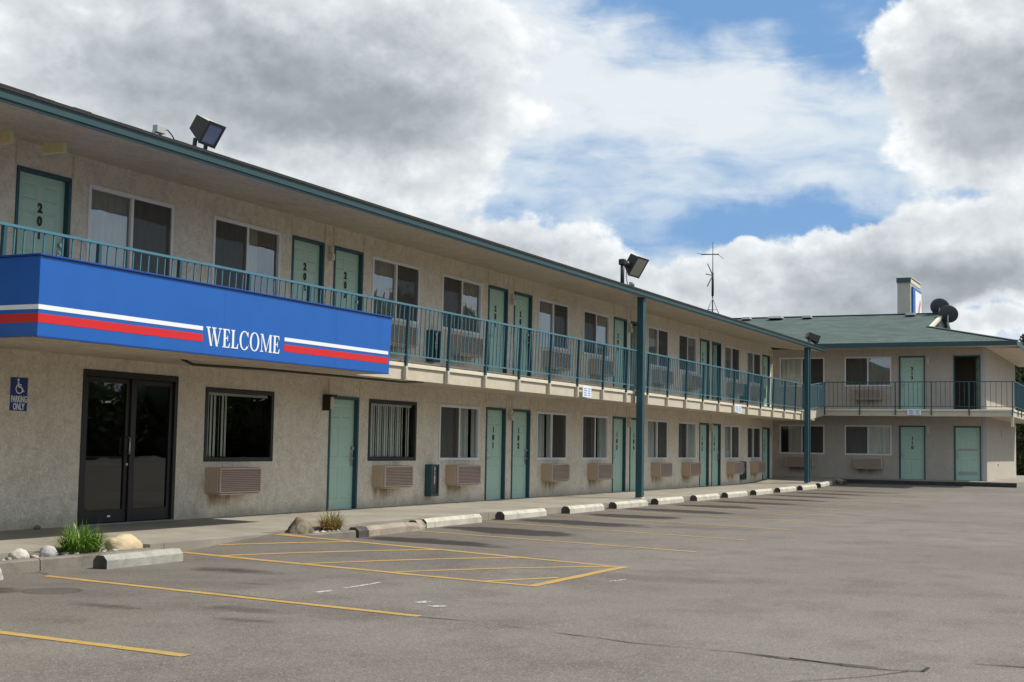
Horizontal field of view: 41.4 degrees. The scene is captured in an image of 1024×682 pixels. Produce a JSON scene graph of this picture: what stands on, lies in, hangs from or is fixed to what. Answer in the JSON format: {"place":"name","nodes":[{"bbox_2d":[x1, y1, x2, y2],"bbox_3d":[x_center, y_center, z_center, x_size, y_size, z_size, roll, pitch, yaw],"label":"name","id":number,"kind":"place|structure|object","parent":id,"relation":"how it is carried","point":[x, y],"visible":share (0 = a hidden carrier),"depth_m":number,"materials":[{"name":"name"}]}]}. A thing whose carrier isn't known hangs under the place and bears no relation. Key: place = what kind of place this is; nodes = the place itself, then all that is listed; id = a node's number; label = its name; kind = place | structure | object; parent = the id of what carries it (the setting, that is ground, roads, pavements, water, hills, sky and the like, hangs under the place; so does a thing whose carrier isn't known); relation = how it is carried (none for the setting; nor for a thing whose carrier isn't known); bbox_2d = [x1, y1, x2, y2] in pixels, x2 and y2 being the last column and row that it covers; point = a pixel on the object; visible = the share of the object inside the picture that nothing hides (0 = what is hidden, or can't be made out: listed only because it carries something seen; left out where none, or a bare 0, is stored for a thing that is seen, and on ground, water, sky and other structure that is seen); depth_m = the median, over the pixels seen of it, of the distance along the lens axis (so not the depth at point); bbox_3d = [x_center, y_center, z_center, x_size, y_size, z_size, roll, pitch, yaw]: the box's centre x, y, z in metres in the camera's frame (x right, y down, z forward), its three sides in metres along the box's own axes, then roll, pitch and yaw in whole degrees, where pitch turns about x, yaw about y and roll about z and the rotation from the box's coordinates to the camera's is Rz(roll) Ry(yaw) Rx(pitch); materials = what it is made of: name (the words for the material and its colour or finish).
{"place":"outdoors","nodes":[
{"label":"outdoors","id":0,"kind":"place"},
{"bbox_2d":[0,83,826,530],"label":"motel building","id":1,"kind":"structure","parent":0,"point":[92,437],"depth_m":24.37,"materials":[{"name":"paint"}]},
{"bbox_2d":[9,377,27,410],"bbox_3d":[-6.513,0.702,17.922,0.009,0.440,0.300,-1,-5,26],"label":"parking sign","id":2,"kind":"object","parent":1,"relation":"attached to","point":[18,392],"visible":1,"depth_m":17.91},
{"bbox_2d":[85,184,174,275],"bbox_3d":[-5.641,-1.552,19.961,0.148,1.250,1.830,-1,-5,26],"label":"window","id":3,"kind":"structure","parent":1,"relation":"in","point":[115,217],"depth_m":19.95,"materials":[{"name":"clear glass"}]},
{"bbox_2d":[152,124,173,138],"bbox_3d":[-4.583,-2.697,17.940,0.085,0.242,0.547,-1,-5,26],"label":"junction box","id":4,"kind":"object","parent":1,"relation":"attached to","point":[159,129],"visible":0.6,"depth_m":17.79,"materials":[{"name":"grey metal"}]},
{"bbox_2d":[0,253,393,374],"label":"welcome sign","id":5,"kind":"object","parent":1,"relation":"attached to","point":[53,300],"visible":1,"depth_m":16.90,"materials":[{"name":"paint"}]},
{"bbox_2d":[189,115,225,149],"bbox_3d":[-4.167,-2.814,18.563,0.344,0.507,0.390,-1,-5,21],"label":"floodlight","id":6,"kind":"object","parent":1,"relation":"on","point":[206,132],"visible":0.89,"depth_m":18.45,"materials":[{"name":"brown metal"}]},
{"bbox_2d":[204,467,261,497],"bbox_3d":[-4.478,2.404,21.778,0.315,0.750,1.090,-1,-5,26],"label":"air conditioner","id":7,"kind":"object","parent":1,"relation":"attached to","point":[228,481],"visible":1,"depth_m":21.56,"materials":[{"name":"metal"}]},
{"bbox_2d":[203,387,274,461],"bbox_3d":[-4.506,1.381,22.225,0.152,1.178,1.830,-1,-5,26],"label":"window","id":8,"kind":"structure","parent":1,"relation":"in","point":[269,396],"depth_m":22.01,"materials":[{"name":"glass"}]},
{"bbox_2d":[211,215,280,295],"bbox_3d":[-4.430,-1.338,22.465,0.147,1.250,1.830,-1,-5,26],"label":"window","id":9,"kind":"structure","parent":1,"relation":"in","point":[234,243],"depth_m":22.20,"materials":[{"name":"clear glass"}]},
{"bbox_2d":[322,394,336,410],"bbox_3d":[-3.277,1.109,24.411,0.200,0.290,0.180,-1,-5,26],"label":"wall lamp","id":10,"kind":"object","parent":1,"relation":"attached to","point":[328,403],"visible":1,"depth_m":24.34,"materials":[{"name":"brown metal"}]},
{"bbox_2d":[327,245,334,260],"bbox_3d":[-3.279,-1.608,24.633,0.100,0.280,0.120,-1,-5,26],"label":"wall lamp","id":11,"kind":"object","parent":1,"relation":"attached to","point":[330,253],"visible":1,"depth_m":24.60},
{"bbox_2d":[367,399,416,460],"bbox_3d":[-2.390,1.756,26.606,0.152,1.178,1.830,-1,-5,26],"label":"window","id":12,"kind":"structure","parent":1,"relation":"in","point":[412,406],"depth_m":26.66,"materials":[{"name":"glass"}]},
{"bbox_2d":[372,465,413,489],"bbox_3d":[-2.314,2.788,26.258,0.315,0.750,1.090,-1,-5,26],"label":"air conditioner","id":13,"kind":"object","parent":1,"relation":"attached to","point":[384,477],"visible":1,"depth_m":26.01,"materials":[{"name":"metal"}]},
{"bbox_2d":[371,256,419,324],"bbox_3d":[-2.336,-0.967,26.802,0.149,1.250,1.830,-1,-5,26],"label":"window","id":14,"kind":"structure","parent":1,"relation":"in","point":[392,280],"depth_m":26.80,"materials":[{"name":"clear glass"}]},
{"bbox_2d":[390,323,417,348],"bbox_3d":[-2.240,0.057,26.523,0.315,0.750,1.090,-1,-5,26],"label":"air conditioner","id":15,"kind":"object","parent":1,"relation":"attached to","point":[400,336],"visible":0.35,"depth_m":26.43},
{"bbox_2d":[424,464,438,496],"bbox_3d":[-1.640,2.852,27.787,0.160,0.650,0.330,-1,-5,26],"label":"extinguisher cabinet","id":16,"kind":"object","parent":1,"relation":"attached to","point":[431,488],"visible":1,"depth_m":27.68,"materials":[{"name":"metal"}]},
{"bbox_2d":[426,330,440,361],"bbox_3d":[-1.618,0.106,27.945,0.160,0.650,0.330,-1,-5,26],"label":"trash can","id":17,"kind":"object","parent":1,"relation":"attached to","point":[434,346],"visible":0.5,"depth_m":27.84,"materials":[{"name":"teal paint"}]},
{"bbox_2d":[438,404,479,460],"bbox_3d":[-1.178,1.982,29.087,0.148,1.250,1.830,-1,-5,26],"label":"window","id":18,"kind":"structure","parent":1,"relation":"in","point":[453,419],"depth_m":29.00,"materials":[{"name":"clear glass"}]},
{"bbox_2d":[441,273,481,335],"bbox_3d":[-1.129,-0.753,29.297,0.145,1.250,1.830,-1,-5,26],"label":"window","id":19,"kind":"structure","parent":1,"relation":"in","point":[462,296],"depth_m":29.27,"materials":[{"name":"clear glass"}]},
{"bbox_2d":[445,465,480,487],"bbox_3d":[-1.043,3.013,28.889,0.315,0.750,1.090,-1,-5,26],"label":"air conditioner","id":20,"kind":"object","parent":1,"relation":"attached to","point":[459,475],"visible":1,"depth_m":28.59,"materials":[{"name":"metal"}]},
{"bbox_2d":[450,334,482,357],"bbox_3d":[-0.995,0.277,29.099,0.315,0.750,1.090,-1,-5,26],"label":"air conditioner","id":21,"kind":"object","parent":1,"relation":"attached to","point":[466,345],"visible":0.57,"depth_m":28.86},
{"bbox_2d":[508,408,513,419],"bbox_3d":[-0.026,1.688,31.256,0.100,0.280,0.120,-1,-5,26],"label":"wall lamp","id":22,"kind":"object","parent":1,"relation":"attached to","point":[510,414],"visible":1,"depth_m":31.22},
{"bbox_2d":[510,293,515,304],"bbox_3d":[0.020,-0.973,31.462,0.100,0.280,0.120,-1,-5,26],"label":"wall lamp","id":23,"kind":"object","parent":1,"relation":"attached to","point":[512,299],"visible":1,"depth_m":31.43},
{"bbox_2d":[536,411,566,459],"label":"window","id":24,"kind":"structure","parent":1,"relation":"in","point":[556,423],"depth_m":33.46,"materials":[{"name":"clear glass"}]},
{"bbox_2d":[538,298,568,350],"bbox_3d":[0.977,-0.380,33.661,0.148,1.250,1.830,-1,-5,26],"label":"window","id":25,"kind":"structure","parent":1,"relation":"in","point":[553,317],"depth_m":33.67,"materials":[{"name":"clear glass"}]},
{"bbox_2d":[541,464,569,481],"bbox_3d":[1.060,3.385,33.243,0.315,0.750,1.090,-1,-5,26],"label":"air conditioner","id":26,"kind":"object","parent":1,"relation":"attached to","point":[555,472],"visible":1,"depth_m":32.91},
{"bbox_2d":[543,351,570,370],"bbox_3d":[1.108,0.650,33.454,0.315,0.750,1.090,-1,-5,26],"label":"air conditioner","id":27,"kind":"object","parent":1,"relation":"attached to","point":[569,365],"visible":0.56,"depth_m":33.23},
{"bbox_2d":[582,386,590,397],"bbox_3d":[1.705,1.159,30.866,0.017,0.245,0.500,-1,-5,26],"label":"notice board","id":28,"kind":"object","parent":1,"relation":"attached to","point":[586,391],"visible":1,"depth_m":30.82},
{"bbox_2d":[581,414,608,459],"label":"window","id":29,"kind":"structure","parent":1,"relation":"in","point":[588,435],"depth_m":35.90,"materials":[{"name":"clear glass"}]},
{"bbox_2d":[583,309,609,357],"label":"window","id":30,"kind":"structure","parent":1,"relation":"in","point":[596,326],"depth_m":36.14,"materials":[{"name":"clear glass"}]},
{"bbox_2d":[587,463,612,481],"bbox_3d":[2.331,3.611,35.873,0.315,0.750,1.090,-1,-5,26],"label":"air conditioner","id":31,"kind":"object","parent":1,"relation":"attached to","point":[600,471],"visible":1,"depth_m":35.54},
{"bbox_2d":[589,358,613,376],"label":"air conditioner","id":32,"kind":"object","parent":1,"relation":"attached to","point":[600,368],"visible":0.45,"depth_m":35.67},
{"bbox_2d":[619,254,648,285],"bbox_3d":[3.047,-1.706,33.873,0.449,0.937,1.022,-1,-5,26],"label":"floodlight","id":33,"kind":"object","parent":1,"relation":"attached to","point":[634,265],"visible":0.86,"depth_m":33.78,"materials":[{"name":"grey metal"}]},
{"bbox_2d":[646,419,667,459],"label":"window","id":34,"kind":"structure","parent":1,"relation":"in","point":[661,426],"depth_m":40.35,"materials":[{"name":"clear glass"}]},
{"bbox_2d":[647,325,668,368],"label":"window","id":35,"kind":"structure","parent":1,"relation":"in","point":[657,338],"depth_m":40.57,"materials":[{"name":"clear glass"}]},
{"bbox_2d":[651,462,672,477],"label":"air conditioner","id":36,"kind":"object","parent":1,"relation":"attached to","point":[661,470],"visible":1,"depth_m":39.85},
{"bbox_2d":[652,369,672,385],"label":"air conditioner","id":37,"kind":"object","parent":1,"relation":"attached to","point":[663,382],"visible":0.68,"depth_m":40.03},
{"bbox_2d":[677,421,696,458],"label":"window","id":38,"kind":"structure","parent":1,"relation":"in","point":[686,431],"depth_m":42.80,"materials":[{"name":"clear glass"}]},
{"bbox_2d":[678,333,696,373],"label":"window","id":39,"kind":"structure","parent":1,"relation":"in","point":[687,345],"depth_m":43.02,"materials":[{"name":"clear glass"}]},
{"bbox_2d":[682,462,700,475],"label":"air conditioner","id":40,"kind":"object","parent":1,"relation":"attached to","point":[691,468],"visible":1,"depth_m":42.35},
{"bbox_2d":[682,374,701,389],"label":"air conditioner","id":41,"kind":"object","parent":1,"relation":"attached to","point":[692,382],"visible":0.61,"depth_m":42.70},
{"bbox_2d":[698,252,723,313],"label":"roof antenna","id":42,"kind":"object","parent":1,"relation":"on","point":[712,287],"visible":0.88,"depth_m":48.87,"materials":[{"name":"grey metal"}]},
{"bbox_2d":[724,425,739,458],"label":"window","id":43,"kind":"structure","parent":1,"relation":"in","point":[731,432],"depth_m":47.26,"materials":[{"name":"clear glass"}]},
{"bbox_2d":[724,345,739,381],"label":"window","id":44,"kind":"structure","parent":1,"relation":"in","point":[731,354],"depth_m":47.50,"materials":[{"name":"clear glass"}]},
{"bbox_2d":[726,462,743,474],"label":"air conditioner","id":45,"kind":"object","parent":1,"relation":"attached to","point":[734,468],"visible":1,"depth_m":46.63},
{"bbox_2d":[727,382,743,395],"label":"air conditioner","id":46,"kind":"object","parent":1,"relation":"attached to","point":[736,388],"visible":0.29,"depth_m":46.97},
{"bbox_2d":[740,461,746,479],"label":"extinguisher cabinet","id":47,"kind":"object","parent":1,"relation":"attached to","point":[743,476],"visible":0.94,"depth_m":48.12,"materials":[{"name":"metal"}]},
{"bbox_2d":[746,426,760,458],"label":"window","id":48,"kind":"structure","parent":1,"relation":"in","point":[756,431],"depth_m":49.95,"materials":[{"name":"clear glass"}]},
{"bbox_2d":[747,350,760,384],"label":"window","id":49,"kind":"structure","parent":1,"relation":"in","point":[753,359],"depth_m":50.01,"materials":[{"name":"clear glass"}]},
{"bbox_2d":[750,461,765,473],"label":"air conditioner","id":50,"kind":"object","parent":1,"relation":"attached to","point":[757,467],"visible":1,"depth_m":49.28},
{"bbox_2d":[750,386,765,398],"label":"air conditioner","id":51,"kind":"object","parent":1,"relation":"attached to","point":[752,393],"visible":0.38,"depth_m":49.47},
{"bbox_2d":[805,332,820,343],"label":"floodlight","id":52,"kind":"object","parent":1,"relation":"attached to","point":[812,338],"visible":0.93,"depth_m":49.97,"materials":[{"name":"brown metal"}]},
{"bbox_2d":[0,476,836,559],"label":"sidewalk","id":53,"kind":"structure","parent":0,"point":[186,534],"depth_m":21.92,"materials":[{"name":"concrete"}]},
{"bbox_2d":[0,474,1023,681],"bbox_3d":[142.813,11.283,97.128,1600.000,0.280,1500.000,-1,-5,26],"label":"asphalt ground","id":54,"kind":"structure","parent":0,"point":[935,584],"depth_m":12.38,"materials":[{"name":"asphalt"}]},
{"bbox_2d":[0,631,191,655],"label":"parking line","id":55,"kind":"object","parent":54,"relation":"on","point":[98,644],"visible":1,"depth_m":9.43,"materials":[{"name":"yellow paint"}]},
{"bbox_2d":[93,548,182,568],"bbox_3d":[-4.246,2.476,15.472,0.205,0.152,1.280,-1,-5,26],"label":"wheel stop","id":56,"kind":"object","parent":54,"relation":"on","point":[132,559],"visible":1,"depth_m":15.32,"materials":[{"name":"concrete"}]},
{"bbox_2d":[0,530,355,574],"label":"kerb","id":57,"kind":"structure","parent":54,"relation":"on","point":[18,566],"depth_m":14.81,"materials":[{"name":"concrete"}]},
{"bbox_2d":[45,575,423,616],"bbox_3d":[-2.795,2.355,12.645,4.903,0.001,0.117,-2,-5,34],"label":"parking line","id":58,"kind":"object","parent":54,"relation":"on","point":[386,612],"visible":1,"depth_m":12.45,"materials":[{"name":"yellow paint"}]},
{"bbox_2d":[219,541,347,544],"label":"parking line","id":59,"kind":"object","parent":54,"relation":"on","point":[282,542],"visible":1,"depth_m":17.60,"materials":[{"name":"yellow paint"}]},
{"bbox_2d":[224,549,432,555],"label":"parking line","id":60,"kind":"object","parent":54,"relation":"on","point":[326,551],"visible":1,"depth_m":16.89,"materials":[{"name":"yellow paint"}]},
{"bbox_2d":[183,552,526,585],"bbox_3d":[-1.947,2.555,15.357,5.129,0.042,0.175,-2,-5,34],"label":"parking line","id":61,"kind":"object","parent":54,"relation":"on","point":[347,568],"visible":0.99,"depth_m":15.38,"materials":[{"name":"yellow paint"}]},
{"bbox_2d":[349,522,424,537],"bbox_3d":[-1.945,2.941,21.271,0.207,0.153,2.120,-1,-5,24],"label":"wheel stop","id":62,"kind":"object","parent":54,"relation":"on","point":[381,529],"visible":0.97,"depth_m":21.09,"materials":[{"name":"concrete"}]},
{"bbox_2d":[307,557,515,563],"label":"parking line","id":63,"kind":"object","parent":54,"relation":"on","point":[406,559],"visible":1,"depth_m":16.23,"materials":[{"name":"yellow paint"}]},
{"bbox_2d":[273,534,617,566],"bbox_3d":[-0.983,2.664,17.364,5.075,0.155,0.156,-1,-5,28],"label":"parking line","id":64,"kind":"object","parent":54,"relation":"on","point":[450,550],"visible":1,"depth_m":17.27,"materials":[{"name":"yellow paint"}]},
{"bbox_2d":[421,514,481,527],"bbox_3d":[-1.072,3.125,23.618,0.204,0.153,2.000,-1,-5,26],"label":"wheel stop","id":65,"kind":"object","parent":54,"relation":"on","point":[432,522],"visible":0.94,"depth_m":23.51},
{"bbox_2d":[396,566,609,571],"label":"parking line","id":66,"kind":"object","parent":54,"relation":"on","point":[501,568],"visible":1,"depth_m":15.53,"materials":[{"name":"yellow paint"}]},
{"bbox_2d":[495,508,546,519],"bbox_3d":[0.189,3.348,26.293,0.205,0.154,1.950,-1,-5,25],"label":"wheel stop","id":67,"kind":"object","parent":54,"relation":"on","point":[518,514],"visible":1,"depth_m":26.05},
{"bbox_2d":[486,577,558,580],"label":"parking line","id":68,"kind":"object","parent":54,"relation":"on","point":[522,579],"visible":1,"depth_m":14.45,"materials":[{"name":"yellow paint"}]},
{"bbox_2d":[423,531,695,551],"bbox_3d":[0.517,2.979,20.259,5.229,0.007,0.117,-3,-6,40],"label":"parking line","id":69,"kind":"object","parent":54,"relation":"on","point":[561,541],"visible":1,"depth_m":20.10,"materials":[{"name":"yellow paint"}]},
{"bbox_2d":[526,566,626,585],"bbox_3d":[0.769,2.593,15.000,0.131,0.006,2.680,-1,-5,26],"label":"parking line","id":70,"kind":"object","parent":54,"relation":"on","point":[577,576],"visible":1,"depth_m":14.88,"materials":[{"name":"yellow paint"}]},
{"bbox_2d":[561,503,603,513],"bbox_3d":[1.525,3.574,28.986,0.204,0.153,1.920,-1,-5,26],"label":"wheel stop","id":71,"kind":"object","parent":54,"relation":"on","point":[581,508],"visible":1,"depth_m":28.68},
{"bbox_2d":[487,521,741,539],"bbox_3d":[1.593,3.184,22.845,5.553,0.008,0.117,-3,-6,42],"label":"parking line","id":72,"kind":"object","parent":54,"relation":"on","point":[615,530],"visible":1,"depth_m":22.76,"materials":[{"name":"yellow paint"}]},
{"bbox_2d":[609,499,647,508],"bbox_3d":[2.712,3.784,31.503,0.203,0.154,2.000,-1,-5,26],"label":"wheel stop","id":73,"kind":"object","parent":54,"relation":"on","point":[626,504],"visible":1,"depth_m":31.21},
{"bbox_2d":[651,496,683,504],"bbox_3d":[3.905,3.996,34.027,0.206,0.152,2.000,-1,-5,25],"label":"wheel stop","id":74,"kind":"object","parent":54,"relation":"on","point":[666,500],"visible":1,"depth_m":33.76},
{"bbox_2d":[565,515,787,529],"bbox_3d":[2.920,3.411,25.581,5.686,0.003,0.118,-3,-6,44],"label":"parking line","id":75,"kind":"object","parent":54,"relation":"on","point":[679,522],"visible":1,"depth_m":25.19,"materials":[{"name":"yellow paint"}]},
{"bbox_2d":[690,493,719,500],"bbox_3d":[5.220,4.216,36.659,0.205,0.154,2.000,-1,-5,26],"label":"wheel stop","id":76,"kind":"object","parent":54,"relation":"on","point":[701,497],"visible":0.98,"depth_m":36.39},
{"bbox_2d":[616,510,818,522],"bbox_3d":[4.085,3.614,28.015,5.531,0.003,0.119,-3,-6,45],"label":"parking line","id":77,"kind":"object","parent":54,"relation":"on","point":[719,516],"visible":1,"depth_m":27.73,"materials":[{"name":"yellow paint"}]},
{"bbox_2d":[721,491,747,497],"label":"wheel stop","id":78,"kind":"object","parent":54,"relation":"on","point":[733,494],"visible":0.98,"depth_m":38.90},
{"bbox_2d":[750,488,772,494],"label":"wheel stop","id":79,"kind":"object","parent":54,"relation":"on","point":[762,491],"visible":0.99,"depth_m":41.52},
{"bbox_2d":[774,486,795,492],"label":"wheel stop","id":80,"kind":"object","parent":54,"relation":"on","point":[785,489],"visible":0.99,"depth_m":44.08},
{"bbox_2d":[797,484,816,489],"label":"wheel stop","id":81,"kind":"object","parent":54,"relation":"on","point":[807,487],"visible":0.99,"depth_m":46.63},
{"bbox_2d":[816,481,831,486],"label":"wheel stop","id":82,"kind":"object","parent":54,"relation":"on","point":[824,484],"visible":0.98,"depth_m":49.04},
{"bbox_2d":[834,478,847,483],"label":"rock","id":83,"kind":"object","parent":54,"relation":"on","point":[840,481],"visible":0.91,"depth_m":51.19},
{"bbox_2d":[789,657,929,671],"bbox_3d":[2.316,2.175,9.139,0.935,0.001,0.249,-1,-5,26],"label":"asphalt crack","id":84,"kind":"object","parent":54,"relation":"on","point":[925,669],"visible":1,"depth_m":9.04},
{"bbox_2d":[734,313,1023,480],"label":"motel wing","id":85,"kind":"structure","parent":54,"relation":"on","point":[963,391],"depth_m":53.58,"materials":[{"name":"paint"}]},
{"bbox_2d":[786,456,813,467],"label":"air conditioner","id":86,"kind":"object","parent":85,"relation":"attached to","point":[795,461],"visible":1,"depth_m":54.50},
{"bbox_2d":[779,424,824,453],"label":"window","id":87,"kind":"structure","parent":85,"relation":"in","point":[796,432],"depth_m":54.74,"materials":[{"name":"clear glass"}]},
{"bbox_2d":[780,357,824,386],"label":"window","id":88,"kind":"structure","parent":85,"relation":"in","point":[791,369],"depth_m":55.08,"materials":[{"name":"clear glass"}]},
{"bbox_2d":[844,356,890,385],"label":"window","id":89,"kind":"structure","parent":85,"relation":"in","point":[856,369],"depth_m":53.84,"materials":[{"name":"clear glass"}]},
{"bbox_2d":[853,389,882,399],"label":"air conditioner","id":90,"kind":"object","parent":85,"relation":"attached to","point":[864,394],"visible":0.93,"depth_m":53.47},
{"bbox_2d":[854,458,882,469],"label":"air conditioner","id":91,"kind":"object","parent":85,"relation":"attached to","point":[867,463],"visible":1,"depth_m":53.26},
{"bbox_2d":[845,425,891,455],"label":"window","id":92,"kind":"structure","parent":85,"relation":"in","point":[859,439],"depth_m":53.63,"materials":[{"name":"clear glass"}]},
{"bbox_2d":[896,277,921,313],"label":"sign tower","id":93,"kind":"structure","parent":85,"relation":"on","point":[908,295],"depth_m":60.82,"materials":[{"name":"paint"}]},
{"bbox_2d":[907,409,920,414],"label":"notice board","id":94,"kind":"object","parent":85,"relation":"attached to","point":[913,411],"visible":1,"depth_m":51.41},
{"bbox_2d":[930,298,948,323],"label":"satellite dish","id":95,"kind":"object","parent":85,"relation":"attached to","point":[937,305],"visible":0.74,"depth_m":57.99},
{"bbox_2d":[939,305,957,328],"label":"satellite dish","id":96,"kind":"object","parent":85,"relation":"attached to","point":[948,313],"visible":0.99,"depth_m":57.12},
{"bbox_2d":[842,479,1016,487],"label":"kerb","id":97,"kind":"structure","parent":54,"relation":"on","point":[972,484],"depth_m":50.87,"materials":[{"name":"concrete"}]},
{"bbox_2d":[1015,334,1023,410],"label":"tree","id":98,"kind":"object","parent":54,"relation":"on","point":[1019,374],"visible":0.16,"depth_m":75.56,"materials":[{"name":"green plant"}]},
{"bbox_2d":[1016,411,1023,474],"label":"tree","id":99,"kind":"object","parent":54,"relation":"on","point":[1020,449],"visible":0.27,"depth_m":68.23,"materials":[{"name":"green plant"}]},
{"bbox_2d":[0,0,1023,341],"label":"sky","id":100,"kind":"structure","parent":0,"point":[831,152],"materials":[{"name":"white"}]},
{"bbox_2d":[772,475,1023,486],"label":"sidewalk","id":101,"kind":"structure","parent":0,"point":[1018,480],"depth_m":52.03,"materials":[{"name":"concrete"}]},
{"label":"bed soil","id":102,"kind":"structure","parent":0,"visible":0},
{"bbox_2d":[8,548,29,559],"bbox_3d":[-5.324,2.309,14.662,0.211,0.136,0.230,-1,-5,26],"label":"boulder","id":103,"kind":"object","parent":102,"relation":"on","point":[19,553],"visible":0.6,"depth_m":14.59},
{"bbox_2d":[39,545,56,556],"bbox_3d":[-5.142,2.337,15.026,0.198,0.145,0.199,-1,-5,26],"label":"boulder","id":104,"kind":"object","parent":102,"relation":"on","point":[47,551],"visible":0.68,"depth_m":14.97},
{"bbox_2d":[45,519,120,553],"bbox_3d":[-4.901,2.231,15.498,0.882,0.416,1.132,-1,-5,26],"label":"grass clump","id":105,"kind":"object","parent":102,"relation":"on","point":[83,542],"visible":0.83,"depth_m":15.35,"materials":[{"name":"plant"}]},
{"bbox_2d":[104,534,142,550],"bbox_3d":[-4.611,2.418,16.127,0.282,0.251,0.542,-1,-5,26],"label":"boulder","id":106,"kind":"object","parent":102,"relation":"on","point":[129,541],"visible":0.55,"depth_m":15.99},
{"bbox_2d":[0,529,340,560],"bbox_3d":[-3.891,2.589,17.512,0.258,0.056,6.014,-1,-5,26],"label":"gravel","id":107,"kind":"structure","parent":102,"relation":"on","point":[67,553],"depth_m":15.60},
{"bbox_2d":[287,517,314,533],"bbox_3d":[-3.025,2.666,19.388,0.323,0.317,0.515,-1,-5,26],"label":"boulder","id":108,"kind":"object","parent":102,"relation":"on","point":[300,525],"visible":0.59,"depth_m":19.28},
{"bbox_2d":[312,499,351,530],"bbox_3d":[-2.677,2.576,20.102,0.823,0.503,0.806,3,-5,-24],"label":"grass clump","id":109,"kind":"object","parent":102,"relation":"on","point":[329,522],"visible":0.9,"depth_m":20.02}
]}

